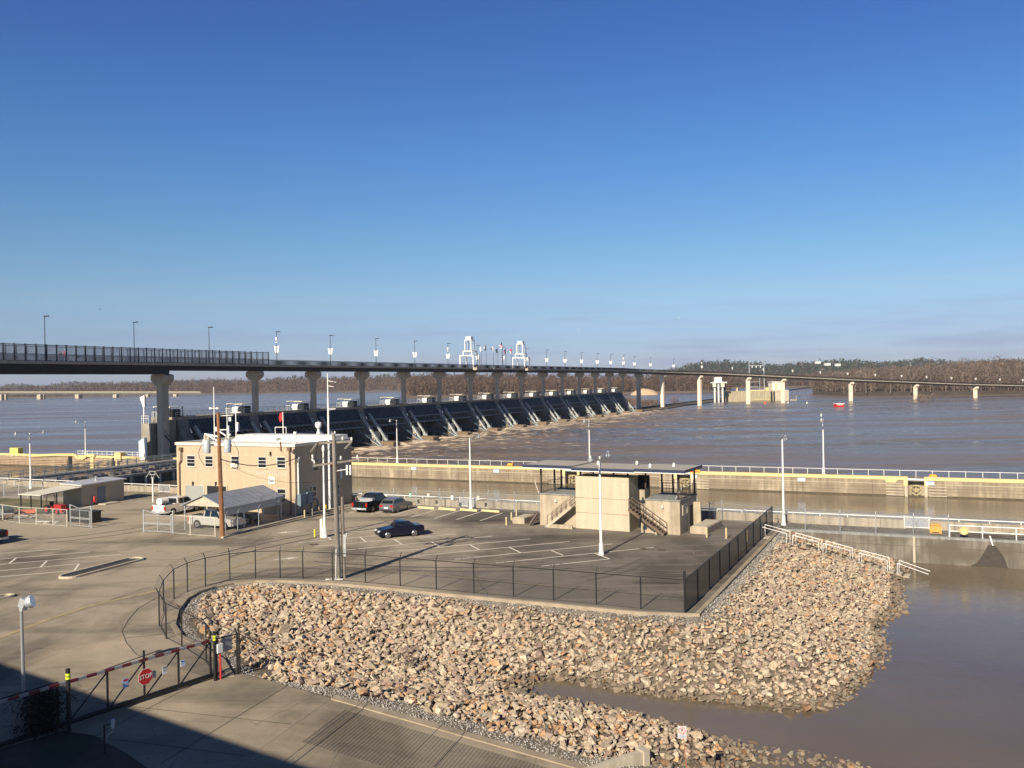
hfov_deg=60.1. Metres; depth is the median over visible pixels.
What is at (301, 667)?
riprap rock
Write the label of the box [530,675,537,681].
riprap rock
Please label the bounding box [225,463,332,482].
power cable
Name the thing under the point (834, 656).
riprap rock
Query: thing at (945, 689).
pool water
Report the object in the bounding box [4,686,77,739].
dry bush
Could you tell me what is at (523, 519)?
concrete vault
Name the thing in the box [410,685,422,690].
riprap rock
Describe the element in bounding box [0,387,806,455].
headwater
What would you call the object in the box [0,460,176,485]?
lock gate
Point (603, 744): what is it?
riprap rock
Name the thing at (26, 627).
lane line
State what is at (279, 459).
window
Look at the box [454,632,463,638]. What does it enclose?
riprap rock
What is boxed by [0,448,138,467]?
gate machinery
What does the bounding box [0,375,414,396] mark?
river forest
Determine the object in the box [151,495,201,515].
pickup truck
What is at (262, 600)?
riprap rock
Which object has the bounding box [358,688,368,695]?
riprap rock
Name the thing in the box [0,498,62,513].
grass patch
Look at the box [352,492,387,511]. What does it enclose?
pickup truck
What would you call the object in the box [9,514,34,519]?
pipe pile
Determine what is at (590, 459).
street lamp
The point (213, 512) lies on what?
pickup truck
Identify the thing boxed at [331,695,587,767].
ramp kerb
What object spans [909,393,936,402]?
brush
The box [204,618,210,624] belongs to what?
riprap rock
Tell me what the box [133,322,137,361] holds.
bridge lamp post
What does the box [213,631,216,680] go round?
gate post
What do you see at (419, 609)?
riprap rock
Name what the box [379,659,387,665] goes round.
riprap rock
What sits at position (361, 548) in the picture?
parking lines
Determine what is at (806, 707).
riprap rock
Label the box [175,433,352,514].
office building
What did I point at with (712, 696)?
riprap rock
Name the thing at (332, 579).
chain link fence
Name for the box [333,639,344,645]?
riprap rock
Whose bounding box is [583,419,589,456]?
street lamp
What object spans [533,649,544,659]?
riprap rock
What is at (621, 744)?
riprap rock
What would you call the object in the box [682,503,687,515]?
window
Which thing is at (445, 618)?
riprap rock
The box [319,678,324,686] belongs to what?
riprap rock
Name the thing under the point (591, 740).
riprap rock
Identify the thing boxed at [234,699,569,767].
ramp slab
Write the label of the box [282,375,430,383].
hill
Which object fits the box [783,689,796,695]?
riprap rock
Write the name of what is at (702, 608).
kerb
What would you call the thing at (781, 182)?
sky
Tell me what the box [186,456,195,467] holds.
window
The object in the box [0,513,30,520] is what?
lumber pile
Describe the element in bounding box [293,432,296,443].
roof post
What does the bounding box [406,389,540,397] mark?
bank
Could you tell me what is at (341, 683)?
riprap rock
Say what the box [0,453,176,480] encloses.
service bridge
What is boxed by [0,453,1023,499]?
lock wall
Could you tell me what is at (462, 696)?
riprap rock
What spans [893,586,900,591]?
riprap rock
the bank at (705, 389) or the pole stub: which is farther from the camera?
the bank at (705, 389)
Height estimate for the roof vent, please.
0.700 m
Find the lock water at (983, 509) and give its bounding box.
[0,465,1023,528]
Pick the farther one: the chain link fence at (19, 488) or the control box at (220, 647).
the chain link fence at (19, 488)
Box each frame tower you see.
[459,336,483,369]
[512,341,533,370]
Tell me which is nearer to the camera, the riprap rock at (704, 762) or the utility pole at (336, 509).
the riprap rock at (704, 762)
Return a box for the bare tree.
[938,363,947,390]
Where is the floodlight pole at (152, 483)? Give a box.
[146,471,159,501]
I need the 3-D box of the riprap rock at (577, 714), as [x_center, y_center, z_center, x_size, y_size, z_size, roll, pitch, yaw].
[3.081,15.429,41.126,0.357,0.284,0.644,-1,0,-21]
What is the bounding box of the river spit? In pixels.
[634,398,720,410]
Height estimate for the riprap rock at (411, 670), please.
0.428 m
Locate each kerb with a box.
[170,528,781,676]
[221,504,351,537]
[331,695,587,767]
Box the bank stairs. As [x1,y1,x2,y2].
[761,525,928,577]
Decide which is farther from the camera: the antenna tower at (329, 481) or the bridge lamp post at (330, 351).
the bridge lamp post at (330, 351)
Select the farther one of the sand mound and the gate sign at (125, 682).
the sand mound
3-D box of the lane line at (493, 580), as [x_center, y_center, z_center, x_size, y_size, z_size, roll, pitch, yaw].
[-3.723,13.898,63.562,29.712,0.001,1.591,-1,0,23]
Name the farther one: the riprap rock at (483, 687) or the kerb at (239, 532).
the kerb at (239, 532)
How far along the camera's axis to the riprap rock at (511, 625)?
53.64 m
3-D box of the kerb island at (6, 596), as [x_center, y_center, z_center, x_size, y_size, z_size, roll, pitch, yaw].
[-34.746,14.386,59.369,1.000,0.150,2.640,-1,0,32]
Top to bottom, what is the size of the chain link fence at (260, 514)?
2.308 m
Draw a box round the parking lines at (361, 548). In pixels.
[0,508,653,576]
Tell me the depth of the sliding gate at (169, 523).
85.37 m
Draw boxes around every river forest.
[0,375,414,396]
[406,372,545,395]
[530,369,733,392]
[724,371,823,386]
[808,355,1023,391]
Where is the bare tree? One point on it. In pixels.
(944, 374)
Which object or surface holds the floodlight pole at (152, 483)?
on the parking lot
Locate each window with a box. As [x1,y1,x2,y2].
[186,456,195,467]
[204,456,213,467]
[230,456,239,468]
[257,457,266,468]
[276,457,285,468]
[277,489,286,503]
[309,486,316,497]
[312,459,319,471]
[332,484,340,496]
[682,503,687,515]
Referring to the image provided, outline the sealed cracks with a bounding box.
[19,531,643,610]
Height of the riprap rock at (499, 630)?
0.534 m
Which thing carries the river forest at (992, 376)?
on the bank at (984, 391)
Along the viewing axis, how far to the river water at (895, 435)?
234.53 m
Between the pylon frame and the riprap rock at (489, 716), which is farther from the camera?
the pylon frame
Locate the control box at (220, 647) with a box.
[216,634,231,678]
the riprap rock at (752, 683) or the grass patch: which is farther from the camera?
the grass patch
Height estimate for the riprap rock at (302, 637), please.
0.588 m
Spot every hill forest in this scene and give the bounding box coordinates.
[0,379,244,390]
[262,372,483,384]
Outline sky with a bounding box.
[0,0,1023,386]
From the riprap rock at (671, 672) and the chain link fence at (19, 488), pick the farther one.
the chain link fence at (19, 488)
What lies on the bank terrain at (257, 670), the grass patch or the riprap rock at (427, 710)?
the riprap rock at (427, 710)
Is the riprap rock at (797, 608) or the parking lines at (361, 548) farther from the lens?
the parking lines at (361, 548)
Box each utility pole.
[199,413,238,537]
[310,431,357,579]
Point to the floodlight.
(25, 603)
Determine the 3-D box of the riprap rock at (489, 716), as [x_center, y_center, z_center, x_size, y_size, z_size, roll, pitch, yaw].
[-1.112,15.069,39.927,0.710,0.470,0.707,-1,0,0]
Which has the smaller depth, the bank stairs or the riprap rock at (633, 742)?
the riprap rock at (633, 742)
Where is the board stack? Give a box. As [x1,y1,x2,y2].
[35,521,60,522]
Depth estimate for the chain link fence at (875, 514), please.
79.48 m
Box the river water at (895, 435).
[351,388,1023,478]
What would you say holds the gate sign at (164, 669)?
attached to the sliding gate at (112, 707)
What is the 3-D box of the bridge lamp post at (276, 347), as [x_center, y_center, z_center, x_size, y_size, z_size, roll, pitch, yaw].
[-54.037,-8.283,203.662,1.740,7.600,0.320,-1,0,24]
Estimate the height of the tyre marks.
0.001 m
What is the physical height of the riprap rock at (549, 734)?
0.326 m
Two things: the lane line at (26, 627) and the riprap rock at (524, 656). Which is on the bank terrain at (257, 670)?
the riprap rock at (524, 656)
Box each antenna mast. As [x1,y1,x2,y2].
[209,387,218,437]
[221,415,231,435]
[232,406,238,436]
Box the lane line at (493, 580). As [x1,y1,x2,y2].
[296,565,657,595]
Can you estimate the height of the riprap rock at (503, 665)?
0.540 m
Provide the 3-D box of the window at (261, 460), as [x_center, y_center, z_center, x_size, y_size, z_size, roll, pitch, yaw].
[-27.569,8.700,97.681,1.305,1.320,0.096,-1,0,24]
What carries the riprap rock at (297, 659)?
on the bank terrain at (257, 670)
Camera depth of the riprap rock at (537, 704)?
41.87 m
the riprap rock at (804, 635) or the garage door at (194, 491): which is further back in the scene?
the garage door at (194, 491)
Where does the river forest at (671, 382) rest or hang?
on the bank at (705, 389)
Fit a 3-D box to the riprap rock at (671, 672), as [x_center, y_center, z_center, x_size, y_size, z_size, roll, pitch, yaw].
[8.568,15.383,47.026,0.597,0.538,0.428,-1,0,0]
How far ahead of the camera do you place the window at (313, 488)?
98.81 m
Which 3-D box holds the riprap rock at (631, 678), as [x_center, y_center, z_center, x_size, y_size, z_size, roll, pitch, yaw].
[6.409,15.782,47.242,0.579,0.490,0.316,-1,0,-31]
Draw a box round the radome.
[315,422,321,433]
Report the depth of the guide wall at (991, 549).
76.51 m
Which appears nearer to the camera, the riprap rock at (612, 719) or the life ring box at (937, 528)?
the riprap rock at (612, 719)
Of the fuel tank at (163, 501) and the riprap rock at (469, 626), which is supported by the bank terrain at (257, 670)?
the riprap rock at (469, 626)
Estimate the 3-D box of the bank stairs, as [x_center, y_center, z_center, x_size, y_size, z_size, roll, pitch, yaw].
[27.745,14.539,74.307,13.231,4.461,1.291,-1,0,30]
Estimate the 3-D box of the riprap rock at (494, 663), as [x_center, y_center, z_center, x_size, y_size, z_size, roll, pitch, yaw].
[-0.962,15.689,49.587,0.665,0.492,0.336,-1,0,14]
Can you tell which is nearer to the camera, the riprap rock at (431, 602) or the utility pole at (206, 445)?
the riprap rock at (431, 602)
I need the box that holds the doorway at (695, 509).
[690,501,701,526]
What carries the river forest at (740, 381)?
on the bank at (762, 386)
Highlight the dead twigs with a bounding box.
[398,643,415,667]
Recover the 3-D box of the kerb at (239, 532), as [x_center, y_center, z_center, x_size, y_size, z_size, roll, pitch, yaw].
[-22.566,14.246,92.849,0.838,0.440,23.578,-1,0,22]
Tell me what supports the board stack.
on the parking lot
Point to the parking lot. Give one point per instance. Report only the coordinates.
(55, 595)
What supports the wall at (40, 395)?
in the headwater
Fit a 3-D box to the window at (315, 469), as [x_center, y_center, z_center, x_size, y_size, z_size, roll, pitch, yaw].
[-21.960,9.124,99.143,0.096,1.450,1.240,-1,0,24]
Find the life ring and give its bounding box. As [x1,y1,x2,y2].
[959,527,968,534]
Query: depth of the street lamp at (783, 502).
83.61 m
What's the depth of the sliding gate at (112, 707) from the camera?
38.83 m
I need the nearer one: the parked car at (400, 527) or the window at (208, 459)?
the parked car at (400, 527)
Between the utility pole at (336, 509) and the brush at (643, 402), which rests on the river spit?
the brush at (643, 402)
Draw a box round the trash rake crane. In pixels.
[711,377,726,401]
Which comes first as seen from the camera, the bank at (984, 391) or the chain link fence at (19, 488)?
the chain link fence at (19, 488)
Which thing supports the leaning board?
on the parking lot
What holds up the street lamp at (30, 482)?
on the parking lot
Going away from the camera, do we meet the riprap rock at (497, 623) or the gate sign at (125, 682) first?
the gate sign at (125, 682)
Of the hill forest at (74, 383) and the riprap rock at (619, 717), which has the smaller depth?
the riprap rock at (619, 717)
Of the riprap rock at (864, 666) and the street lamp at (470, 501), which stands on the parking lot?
the street lamp at (470, 501)
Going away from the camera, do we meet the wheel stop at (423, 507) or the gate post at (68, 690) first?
the gate post at (68, 690)
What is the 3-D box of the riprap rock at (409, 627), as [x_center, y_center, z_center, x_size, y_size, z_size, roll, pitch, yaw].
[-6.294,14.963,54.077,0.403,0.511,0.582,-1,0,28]
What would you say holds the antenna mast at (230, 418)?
on the office building
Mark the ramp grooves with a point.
(372, 740)
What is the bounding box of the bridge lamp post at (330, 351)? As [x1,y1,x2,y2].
[328,335,333,364]
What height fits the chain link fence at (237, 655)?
2.358 m
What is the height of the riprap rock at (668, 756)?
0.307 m
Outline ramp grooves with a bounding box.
[302,710,545,767]
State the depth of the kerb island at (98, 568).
68.90 m
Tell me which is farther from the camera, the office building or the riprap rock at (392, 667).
the office building
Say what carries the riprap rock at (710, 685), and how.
on the bank terrain at (257, 670)
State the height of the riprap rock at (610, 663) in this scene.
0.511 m
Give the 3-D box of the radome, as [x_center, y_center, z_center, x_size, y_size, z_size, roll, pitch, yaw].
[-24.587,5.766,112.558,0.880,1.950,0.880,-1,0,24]
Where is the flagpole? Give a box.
[275,412,286,433]
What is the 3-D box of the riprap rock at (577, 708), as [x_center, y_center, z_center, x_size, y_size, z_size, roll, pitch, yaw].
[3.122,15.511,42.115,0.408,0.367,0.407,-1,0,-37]
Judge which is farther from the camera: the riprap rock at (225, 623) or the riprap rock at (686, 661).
the riprap rock at (225, 623)
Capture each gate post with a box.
[65,668,70,731]
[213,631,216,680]
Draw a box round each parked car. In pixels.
[374,519,423,538]
[379,497,412,512]
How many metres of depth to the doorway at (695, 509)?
82.46 m
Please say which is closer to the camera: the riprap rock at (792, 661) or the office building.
the riprap rock at (792, 661)
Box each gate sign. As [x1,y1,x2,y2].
[123,678,128,687]
[162,665,166,673]
[180,660,184,666]
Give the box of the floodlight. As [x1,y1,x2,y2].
[17,595,35,698]
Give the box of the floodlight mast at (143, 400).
[140,395,145,423]
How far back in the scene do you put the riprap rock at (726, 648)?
48.30 m
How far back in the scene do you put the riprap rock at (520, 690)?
45.88 m
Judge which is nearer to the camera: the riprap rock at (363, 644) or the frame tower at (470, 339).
the riprap rock at (363, 644)
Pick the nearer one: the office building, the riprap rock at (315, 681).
the riprap rock at (315, 681)
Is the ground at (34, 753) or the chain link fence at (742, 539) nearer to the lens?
the ground at (34, 753)
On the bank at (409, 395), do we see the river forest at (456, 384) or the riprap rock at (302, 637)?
the river forest at (456, 384)
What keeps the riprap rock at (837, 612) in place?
on the bank terrain at (257, 670)
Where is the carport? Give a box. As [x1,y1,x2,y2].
[180,485,284,529]
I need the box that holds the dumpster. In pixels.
[65,509,102,522]
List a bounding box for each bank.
[8,383,400,397]
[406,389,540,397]
[539,385,730,393]
[731,383,810,387]
[813,382,1023,395]
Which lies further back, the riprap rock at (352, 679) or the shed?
the shed
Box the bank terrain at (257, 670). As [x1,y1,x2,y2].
[177,531,900,767]
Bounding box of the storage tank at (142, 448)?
[139,437,146,459]
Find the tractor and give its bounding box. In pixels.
[43,493,69,514]
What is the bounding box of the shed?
[18,476,126,509]
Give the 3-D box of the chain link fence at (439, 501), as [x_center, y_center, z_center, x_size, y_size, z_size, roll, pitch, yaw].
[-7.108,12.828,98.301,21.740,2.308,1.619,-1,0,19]
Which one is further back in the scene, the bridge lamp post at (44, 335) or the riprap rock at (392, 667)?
the bridge lamp post at (44, 335)
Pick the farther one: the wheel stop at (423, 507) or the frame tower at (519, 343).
the frame tower at (519, 343)
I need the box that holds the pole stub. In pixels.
[340,497,347,578]
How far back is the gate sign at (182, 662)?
41.10 m
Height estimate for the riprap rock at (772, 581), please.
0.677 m
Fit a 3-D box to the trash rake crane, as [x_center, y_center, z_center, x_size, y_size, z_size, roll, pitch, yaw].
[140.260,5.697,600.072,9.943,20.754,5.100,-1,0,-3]
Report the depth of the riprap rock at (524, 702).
42.81 m
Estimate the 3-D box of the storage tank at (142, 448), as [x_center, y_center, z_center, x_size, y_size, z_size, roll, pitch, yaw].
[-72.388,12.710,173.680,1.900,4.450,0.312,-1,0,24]
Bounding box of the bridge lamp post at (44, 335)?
[43,315,48,360]
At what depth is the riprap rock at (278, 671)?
42.77 m
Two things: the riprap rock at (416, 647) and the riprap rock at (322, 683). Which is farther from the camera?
the riprap rock at (416, 647)
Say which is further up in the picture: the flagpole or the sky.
the sky
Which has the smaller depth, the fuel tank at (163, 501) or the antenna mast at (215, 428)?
the fuel tank at (163, 501)
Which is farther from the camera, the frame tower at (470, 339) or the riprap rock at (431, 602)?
the frame tower at (470, 339)
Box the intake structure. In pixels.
[721,381,796,401]
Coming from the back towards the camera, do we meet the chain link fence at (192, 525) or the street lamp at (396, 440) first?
the street lamp at (396, 440)
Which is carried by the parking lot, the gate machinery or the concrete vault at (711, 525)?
the concrete vault at (711, 525)
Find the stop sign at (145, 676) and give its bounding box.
[138,668,152,684]
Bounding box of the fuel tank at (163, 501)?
[156,497,168,504]
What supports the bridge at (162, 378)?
in the river water at (895, 435)
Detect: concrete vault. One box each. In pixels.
[512,514,533,523]
[690,519,721,533]
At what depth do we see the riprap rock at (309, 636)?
52.08 m
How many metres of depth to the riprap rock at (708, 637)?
49.72 m
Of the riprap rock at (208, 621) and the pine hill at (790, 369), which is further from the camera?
the pine hill at (790, 369)
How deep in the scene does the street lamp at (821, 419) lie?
126.00 m
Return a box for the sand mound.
[631,388,658,394]
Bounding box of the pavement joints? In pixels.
[1,599,468,765]
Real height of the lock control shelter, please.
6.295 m
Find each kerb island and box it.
[0,593,14,599]
[58,556,143,578]
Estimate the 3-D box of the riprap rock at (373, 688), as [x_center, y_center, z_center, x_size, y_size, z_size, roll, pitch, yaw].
[-6.354,14.344,40.955,0.750,0.694,0.517,-1,0,-7]
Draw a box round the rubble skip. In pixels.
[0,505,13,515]
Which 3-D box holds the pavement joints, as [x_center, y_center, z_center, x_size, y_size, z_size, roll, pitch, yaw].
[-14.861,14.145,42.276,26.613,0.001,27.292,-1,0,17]
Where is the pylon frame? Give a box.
[749,361,764,390]
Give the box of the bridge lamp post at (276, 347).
[274,331,279,361]
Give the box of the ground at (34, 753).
[0,731,146,767]
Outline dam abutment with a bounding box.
[141,416,175,458]
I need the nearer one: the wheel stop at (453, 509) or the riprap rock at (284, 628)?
the riprap rock at (284, 628)
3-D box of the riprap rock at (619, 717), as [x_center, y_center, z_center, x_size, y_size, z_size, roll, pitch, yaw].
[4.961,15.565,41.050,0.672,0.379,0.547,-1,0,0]
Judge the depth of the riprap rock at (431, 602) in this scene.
57.20 m
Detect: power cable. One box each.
[220,457,297,465]
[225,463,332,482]
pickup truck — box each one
[0,529,8,541]
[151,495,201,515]
[187,507,245,529]
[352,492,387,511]
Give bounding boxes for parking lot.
[0,485,780,766]
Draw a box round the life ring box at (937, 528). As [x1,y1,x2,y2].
[930,523,941,533]
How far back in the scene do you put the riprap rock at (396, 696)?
40.56 m
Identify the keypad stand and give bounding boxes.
[103,719,114,754]
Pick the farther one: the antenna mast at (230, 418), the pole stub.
the antenna mast at (230, 418)
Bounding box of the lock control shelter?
[522,460,701,535]
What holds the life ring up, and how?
hanging from the guide wall at (991, 549)
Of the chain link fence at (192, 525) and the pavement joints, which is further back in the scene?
the chain link fence at (192, 525)
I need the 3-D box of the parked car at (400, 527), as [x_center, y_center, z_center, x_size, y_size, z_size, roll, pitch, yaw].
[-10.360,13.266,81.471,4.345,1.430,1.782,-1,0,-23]
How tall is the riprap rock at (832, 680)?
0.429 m
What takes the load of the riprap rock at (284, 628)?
on the bank terrain at (257, 670)
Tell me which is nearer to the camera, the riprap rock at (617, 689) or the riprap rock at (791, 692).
the riprap rock at (791, 692)
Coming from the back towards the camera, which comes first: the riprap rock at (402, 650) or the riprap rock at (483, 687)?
the riprap rock at (402, 650)
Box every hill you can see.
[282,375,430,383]
[682,362,1018,372]
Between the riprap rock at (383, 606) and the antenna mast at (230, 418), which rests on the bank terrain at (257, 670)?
the riprap rock at (383, 606)
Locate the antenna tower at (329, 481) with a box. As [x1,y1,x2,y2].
[327,373,335,508]
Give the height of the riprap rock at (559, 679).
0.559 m
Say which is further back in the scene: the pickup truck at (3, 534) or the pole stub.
the pickup truck at (3, 534)
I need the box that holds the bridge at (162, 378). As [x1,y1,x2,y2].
[0,343,1023,456]
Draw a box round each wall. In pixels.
[0,391,200,399]
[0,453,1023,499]
[0,478,1023,533]
[585,746,649,767]
[781,523,1023,568]
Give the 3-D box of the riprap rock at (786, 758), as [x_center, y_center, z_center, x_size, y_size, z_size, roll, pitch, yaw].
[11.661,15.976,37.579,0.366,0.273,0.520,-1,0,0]
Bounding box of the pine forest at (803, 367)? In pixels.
[651,357,1023,376]
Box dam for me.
[151,387,643,456]
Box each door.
[97,486,105,502]
[185,484,204,509]
[206,484,227,508]
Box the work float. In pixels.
[833,403,844,406]
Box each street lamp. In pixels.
[14,430,44,488]
[75,421,85,454]
[320,445,326,537]
[389,419,398,462]
[469,434,479,508]
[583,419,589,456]
[588,451,610,554]
[781,435,787,525]
[820,418,824,473]
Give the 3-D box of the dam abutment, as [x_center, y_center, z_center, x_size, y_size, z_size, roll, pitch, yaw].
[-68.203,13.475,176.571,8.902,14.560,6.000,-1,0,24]
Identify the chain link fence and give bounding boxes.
[0,484,42,497]
[0,504,67,526]
[0,682,58,740]
[154,545,685,675]
[170,514,215,536]
[216,627,240,679]
[225,496,296,533]
[359,487,539,512]
[686,506,772,610]
[708,500,948,536]
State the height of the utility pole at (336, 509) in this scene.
10.863 m
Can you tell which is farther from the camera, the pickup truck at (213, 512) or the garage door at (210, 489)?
the garage door at (210, 489)
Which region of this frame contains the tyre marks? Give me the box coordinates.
[38,522,652,580]
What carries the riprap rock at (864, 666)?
on the bank terrain at (257, 670)
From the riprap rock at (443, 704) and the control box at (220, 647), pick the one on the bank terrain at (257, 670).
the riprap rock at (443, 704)
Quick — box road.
[0,631,330,767]
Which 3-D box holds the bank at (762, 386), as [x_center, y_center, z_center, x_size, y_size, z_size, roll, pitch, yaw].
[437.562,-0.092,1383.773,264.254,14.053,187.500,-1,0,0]
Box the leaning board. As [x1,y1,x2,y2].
[527,512,539,525]
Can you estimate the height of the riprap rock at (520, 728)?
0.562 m
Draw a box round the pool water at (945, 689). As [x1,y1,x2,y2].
[523,562,1023,767]
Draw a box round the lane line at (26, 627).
[0,546,313,638]
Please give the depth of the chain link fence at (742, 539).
63.28 m
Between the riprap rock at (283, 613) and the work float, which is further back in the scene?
the work float
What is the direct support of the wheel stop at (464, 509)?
on the parking lot
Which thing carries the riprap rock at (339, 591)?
on the bank terrain at (257, 670)
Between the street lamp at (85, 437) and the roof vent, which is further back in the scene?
the street lamp at (85, 437)
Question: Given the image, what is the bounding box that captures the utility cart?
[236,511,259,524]
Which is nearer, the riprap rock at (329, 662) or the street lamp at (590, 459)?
the riprap rock at (329, 662)
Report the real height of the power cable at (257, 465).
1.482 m
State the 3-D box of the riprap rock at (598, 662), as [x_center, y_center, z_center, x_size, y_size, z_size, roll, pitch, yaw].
[4.646,15.418,48.943,0.554,0.590,0.852,-1,0,-33]
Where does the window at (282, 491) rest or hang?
in the office building
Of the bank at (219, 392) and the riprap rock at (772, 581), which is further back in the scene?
the bank at (219, 392)
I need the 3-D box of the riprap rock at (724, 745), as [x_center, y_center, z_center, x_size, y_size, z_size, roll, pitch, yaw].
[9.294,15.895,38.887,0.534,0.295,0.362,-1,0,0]
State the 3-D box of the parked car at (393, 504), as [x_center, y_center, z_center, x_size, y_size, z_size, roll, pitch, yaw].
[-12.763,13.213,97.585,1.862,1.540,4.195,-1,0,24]
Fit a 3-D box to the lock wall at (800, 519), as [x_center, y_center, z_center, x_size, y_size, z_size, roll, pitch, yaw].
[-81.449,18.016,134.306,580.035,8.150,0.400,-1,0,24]
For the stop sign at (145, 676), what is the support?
attached to the sliding gate at (112, 707)
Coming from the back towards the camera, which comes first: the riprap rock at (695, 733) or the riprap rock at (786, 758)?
the riprap rock at (695, 733)
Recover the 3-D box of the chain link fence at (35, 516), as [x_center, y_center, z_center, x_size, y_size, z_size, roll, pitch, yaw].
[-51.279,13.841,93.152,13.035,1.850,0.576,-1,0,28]
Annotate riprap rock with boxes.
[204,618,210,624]
[220,621,228,629]
[252,597,266,605]
[256,612,267,615]
[273,668,284,676]
[276,624,289,634]
[277,610,288,617]
[283,633,290,638]
[292,656,300,661]
[293,664,305,671]
[295,634,304,642]
[304,634,313,639]
[310,678,319,685]
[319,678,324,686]
[325,659,334,666]
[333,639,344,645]
[334,589,342,595]
[335,680,347,688]
[345,676,359,682]
[357,643,367,647]
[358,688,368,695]
[367,661,376,669]
[370,686,382,696]
[379,603,387,608]
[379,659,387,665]
[382,679,393,685]
[386,665,398,669]
[391,694,399,699]
[399,647,413,655]
[406,625,413,631]
[409,668,417,674]
[410,646,421,652]
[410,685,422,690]
[414,606,422,611]
[415,629,422,635]
[424,707,431,712]
[426,679,436,686]
[428,599,437,606]
[433,701,449,707]
[442,616,449,622]
[454,606,463,612]
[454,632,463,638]
[458,693,469,700]
[465,624,475,628]
[477,684,488,690]
[481,711,492,722]
[489,659,499,667]
[490,705,500,712]
[492,626,504,636]
[494,621,504,626]
[497,663,505,671]
[506,623,513,629]
[513,725,526,732]
[515,688,527,695]
[518,653,528,662]
[519,699,531,706]
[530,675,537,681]
[532,702,541,707]
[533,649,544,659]
[537,729,553,738]
[556,674,564,681]
[572,706,580,711]
[574,712,582,719]
[587,736,595,746]
[591,657,604,667]
[600,741,609,750]
[605,660,615,666]
[609,716,616,722]
[613,685,621,692]
[614,742,626,747]
[616,715,625,720]
[625,739,637,747]
[628,674,636,681]
[641,676,650,686]
[658,758,669,765]
[664,753,673,759]
[668,669,676,677]
[683,656,692,664]
[691,730,702,738]
[702,760,710,766]
[704,635,712,639]
[706,681,714,691]
[709,694,720,699]
[719,646,731,651]
[719,742,729,747]
[749,680,756,686]
[767,579,775,584]
[767,660,781,669]
[782,755,790,761]
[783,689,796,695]
[785,656,799,667]
[795,606,804,613]
[798,632,809,639]
[802,704,811,711]
[827,653,838,660]
[827,676,838,685]
[832,609,841,615]
[860,664,869,669]
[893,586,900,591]
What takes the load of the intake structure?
in the river water at (895, 435)
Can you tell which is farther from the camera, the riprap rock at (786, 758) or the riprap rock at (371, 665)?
the riprap rock at (371, 665)
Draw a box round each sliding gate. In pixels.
[0,639,212,747]
[69,504,91,527]
[143,509,173,533]
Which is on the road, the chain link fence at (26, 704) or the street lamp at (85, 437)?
the chain link fence at (26, 704)
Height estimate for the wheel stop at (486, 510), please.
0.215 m
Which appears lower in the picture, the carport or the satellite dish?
the carport
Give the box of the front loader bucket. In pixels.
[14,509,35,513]
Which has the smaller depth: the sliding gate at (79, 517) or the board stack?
the sliding gate at (79, 517)
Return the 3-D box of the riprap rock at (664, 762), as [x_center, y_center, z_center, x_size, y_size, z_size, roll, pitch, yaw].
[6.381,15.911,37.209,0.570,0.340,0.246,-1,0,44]
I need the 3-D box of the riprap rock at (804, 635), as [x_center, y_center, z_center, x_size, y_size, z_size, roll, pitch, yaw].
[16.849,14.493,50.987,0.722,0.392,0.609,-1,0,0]
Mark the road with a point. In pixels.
(227, 697)
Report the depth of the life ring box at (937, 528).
78.02 m
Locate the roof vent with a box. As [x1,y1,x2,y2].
[232,435,248,440]
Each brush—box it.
[626,396,682,406]
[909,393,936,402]
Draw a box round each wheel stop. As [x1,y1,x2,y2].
[418,506,434,508]
[438,507,456,510]
[460,508,477,511]
[481,509,499,512]
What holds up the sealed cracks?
on the parking lot
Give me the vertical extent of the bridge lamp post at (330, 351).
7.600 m
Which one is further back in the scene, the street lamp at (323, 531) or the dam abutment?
the dam abutment
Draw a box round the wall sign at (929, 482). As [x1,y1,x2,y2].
[926,481,933,484]
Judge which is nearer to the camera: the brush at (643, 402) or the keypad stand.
the keypad stand
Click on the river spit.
(667, 406)
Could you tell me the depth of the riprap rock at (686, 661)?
47.50 m
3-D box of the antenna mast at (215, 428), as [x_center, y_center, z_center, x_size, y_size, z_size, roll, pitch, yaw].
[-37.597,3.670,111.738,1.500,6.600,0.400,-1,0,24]
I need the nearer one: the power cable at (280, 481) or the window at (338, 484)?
the power cable at (280, 481)
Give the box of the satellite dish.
[275,437,281,451]
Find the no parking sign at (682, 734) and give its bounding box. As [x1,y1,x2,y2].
[678,725,686,767]
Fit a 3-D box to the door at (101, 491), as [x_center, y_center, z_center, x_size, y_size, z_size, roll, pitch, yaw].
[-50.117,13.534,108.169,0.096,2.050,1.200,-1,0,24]
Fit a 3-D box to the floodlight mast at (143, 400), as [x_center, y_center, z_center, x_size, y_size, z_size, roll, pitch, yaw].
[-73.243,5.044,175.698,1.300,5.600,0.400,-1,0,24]

